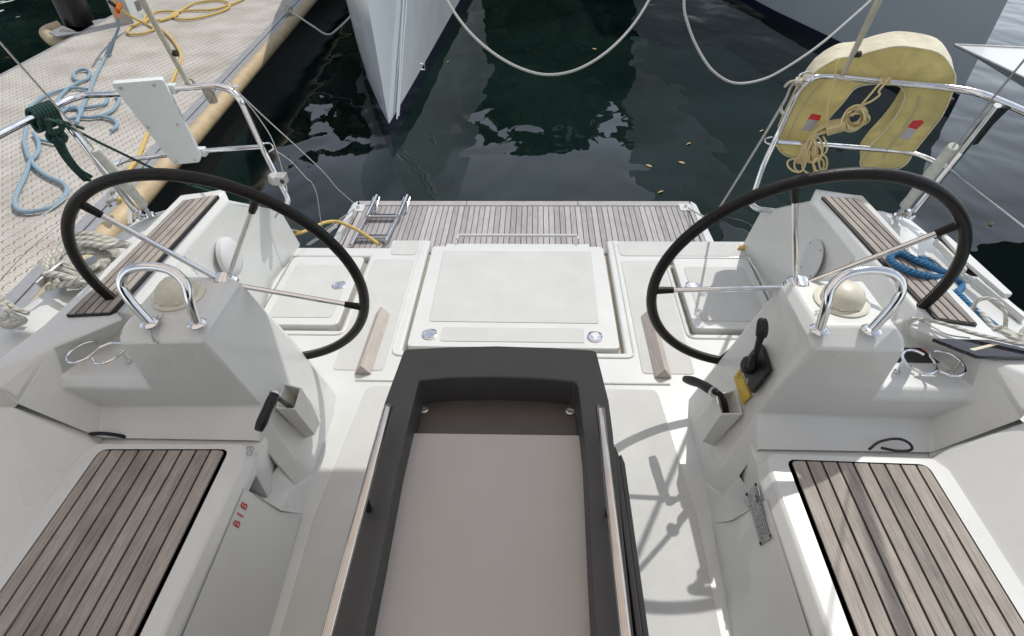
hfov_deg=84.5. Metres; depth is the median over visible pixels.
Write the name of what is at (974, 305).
cream line
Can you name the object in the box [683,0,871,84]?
hanging mooring rope
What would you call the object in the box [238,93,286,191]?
slack cord
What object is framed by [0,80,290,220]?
guard rail
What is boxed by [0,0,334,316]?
floating dock
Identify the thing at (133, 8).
power pedestal
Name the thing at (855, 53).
awning strap
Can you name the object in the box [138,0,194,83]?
awning strap
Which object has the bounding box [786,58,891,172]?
throw line
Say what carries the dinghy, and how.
on the water
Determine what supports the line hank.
hanging from the guard rail at (30, 119)
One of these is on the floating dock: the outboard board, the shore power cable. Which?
the shore power cable
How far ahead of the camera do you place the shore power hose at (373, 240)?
3.62 m
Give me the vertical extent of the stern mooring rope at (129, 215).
0.126 m
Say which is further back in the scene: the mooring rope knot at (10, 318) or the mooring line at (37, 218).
the mooring line at (37, 218)
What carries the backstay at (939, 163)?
attached to the sailboat
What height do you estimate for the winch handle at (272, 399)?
0.198 m
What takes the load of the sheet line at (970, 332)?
on the sailboat
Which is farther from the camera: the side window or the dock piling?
the dock piling
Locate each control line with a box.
[232,87,353,202]
[688,83,794,216]
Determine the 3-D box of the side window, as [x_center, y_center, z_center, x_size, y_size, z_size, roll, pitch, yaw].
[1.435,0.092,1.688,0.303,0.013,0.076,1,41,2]
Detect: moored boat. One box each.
[346,0,466,141]
[739,0,1007,105]
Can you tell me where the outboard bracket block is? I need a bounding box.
[268,172,288,185]
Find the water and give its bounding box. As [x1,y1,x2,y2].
[0,0,1023,311]
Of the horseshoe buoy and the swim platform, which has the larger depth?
the swim platform
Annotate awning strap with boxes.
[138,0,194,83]
[841,0,882,75]
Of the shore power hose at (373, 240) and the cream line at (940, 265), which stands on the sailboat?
the cream line at (940, 265)
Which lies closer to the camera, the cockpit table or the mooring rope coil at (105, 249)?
the cockpit table
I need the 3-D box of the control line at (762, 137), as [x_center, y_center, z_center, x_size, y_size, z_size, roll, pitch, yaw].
[1.224,-0.905,3.252,0.087,1.247,1.097,-1,41,1]
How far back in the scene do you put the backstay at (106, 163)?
2.28 m
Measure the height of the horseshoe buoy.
0.575 m
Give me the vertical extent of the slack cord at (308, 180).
0.591 m
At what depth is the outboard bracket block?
2.75 m
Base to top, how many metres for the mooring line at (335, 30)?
0.657 m
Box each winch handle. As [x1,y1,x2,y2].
[254,390,292,431]
[682,376,728,412]
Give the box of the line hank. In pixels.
[202,86,217,104]
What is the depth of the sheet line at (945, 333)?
1.73 m
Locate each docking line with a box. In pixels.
[886,250,998,326]
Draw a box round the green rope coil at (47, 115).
[25,100,211,191]
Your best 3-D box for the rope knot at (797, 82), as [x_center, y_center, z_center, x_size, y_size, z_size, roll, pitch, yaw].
[1.241,-0.974,2.471,0.109,0.161,0.069,-18,44,-18]
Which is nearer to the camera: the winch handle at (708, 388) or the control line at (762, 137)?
the winch handle at (708, 388)
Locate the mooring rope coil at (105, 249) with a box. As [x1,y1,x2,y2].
[41,231,131,290]
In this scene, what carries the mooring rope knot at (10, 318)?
attached to the sailboat
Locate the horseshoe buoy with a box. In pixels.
[777,31,955,168]
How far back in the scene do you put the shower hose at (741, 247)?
3.06 m
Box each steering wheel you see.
[60,168,369,358]
[646,167,972,363]
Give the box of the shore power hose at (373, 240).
[294,220,380,245]
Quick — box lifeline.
[951,170,1023,227]
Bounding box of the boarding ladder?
[349,194,410,246]
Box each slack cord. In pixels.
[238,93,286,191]
[276,151,322,227]
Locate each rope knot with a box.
[0,295,29,329]
[779,77,803,114]
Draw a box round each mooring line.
[0,190,76,242]
[289,10,349,35]
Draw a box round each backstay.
[0,41,155,217]
[892,59,1023,219]
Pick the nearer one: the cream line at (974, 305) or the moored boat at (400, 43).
the cream line at (974, 305)
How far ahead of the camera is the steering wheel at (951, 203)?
1.59 m
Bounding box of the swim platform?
[334,201,713,252]
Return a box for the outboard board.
[112,77,207,163]
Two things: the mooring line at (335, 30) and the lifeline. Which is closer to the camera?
the lifeline
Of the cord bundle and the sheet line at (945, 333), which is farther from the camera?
the cord bundle
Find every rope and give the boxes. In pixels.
[12,18,120,213]
[106,190,118,206]
[126,193,132,225]
[282,5,292,13]
[446,0,649,75]
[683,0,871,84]
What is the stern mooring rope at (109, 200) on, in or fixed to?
on the floating dock
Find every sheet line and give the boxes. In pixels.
[910,316,1023,346]
[921,321,969,338]
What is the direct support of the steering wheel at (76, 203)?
attached to the sailboat
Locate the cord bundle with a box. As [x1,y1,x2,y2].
[306,209,356,245]
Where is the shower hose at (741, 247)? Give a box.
[739,245,744,249]
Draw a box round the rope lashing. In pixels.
[995,325,1023,342]
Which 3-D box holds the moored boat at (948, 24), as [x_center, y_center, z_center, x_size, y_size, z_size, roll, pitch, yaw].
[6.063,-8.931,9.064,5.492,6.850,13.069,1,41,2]
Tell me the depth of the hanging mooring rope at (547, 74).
4.30 m
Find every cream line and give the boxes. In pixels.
[918,254,967,283]
[969,306,996,331]
[971,296,1007,327]
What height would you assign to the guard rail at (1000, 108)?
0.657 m
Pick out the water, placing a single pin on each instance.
(484, 124)
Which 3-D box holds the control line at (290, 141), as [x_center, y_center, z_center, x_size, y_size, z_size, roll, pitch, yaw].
[-1.190,-0.937,3.346,0.085,1.255,1.212,1,41,2]
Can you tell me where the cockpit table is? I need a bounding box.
[321,346,648,635]
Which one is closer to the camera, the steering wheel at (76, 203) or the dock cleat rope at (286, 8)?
the steering wheel at (76, 203)
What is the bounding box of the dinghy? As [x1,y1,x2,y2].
[953,43,1023,86]
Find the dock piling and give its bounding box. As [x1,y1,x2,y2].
[39,0,102,46]
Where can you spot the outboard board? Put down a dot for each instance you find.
(150, 102)
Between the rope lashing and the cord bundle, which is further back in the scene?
the cord bundle
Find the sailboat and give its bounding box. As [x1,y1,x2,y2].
[0,189,1023,635]
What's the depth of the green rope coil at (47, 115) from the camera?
2.29 m
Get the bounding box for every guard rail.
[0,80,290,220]
[749,72,1023,219]
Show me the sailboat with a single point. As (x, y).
(850, 463)
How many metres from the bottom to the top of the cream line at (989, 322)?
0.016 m
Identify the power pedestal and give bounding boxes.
[106,0,144,25]
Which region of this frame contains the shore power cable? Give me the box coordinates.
[111,0,242,202]
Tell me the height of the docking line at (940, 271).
0.148 m
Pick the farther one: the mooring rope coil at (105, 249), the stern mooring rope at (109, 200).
the stern mooring rope at (109, 200)
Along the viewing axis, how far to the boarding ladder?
4.00 m
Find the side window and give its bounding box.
[932,338,1023,359]

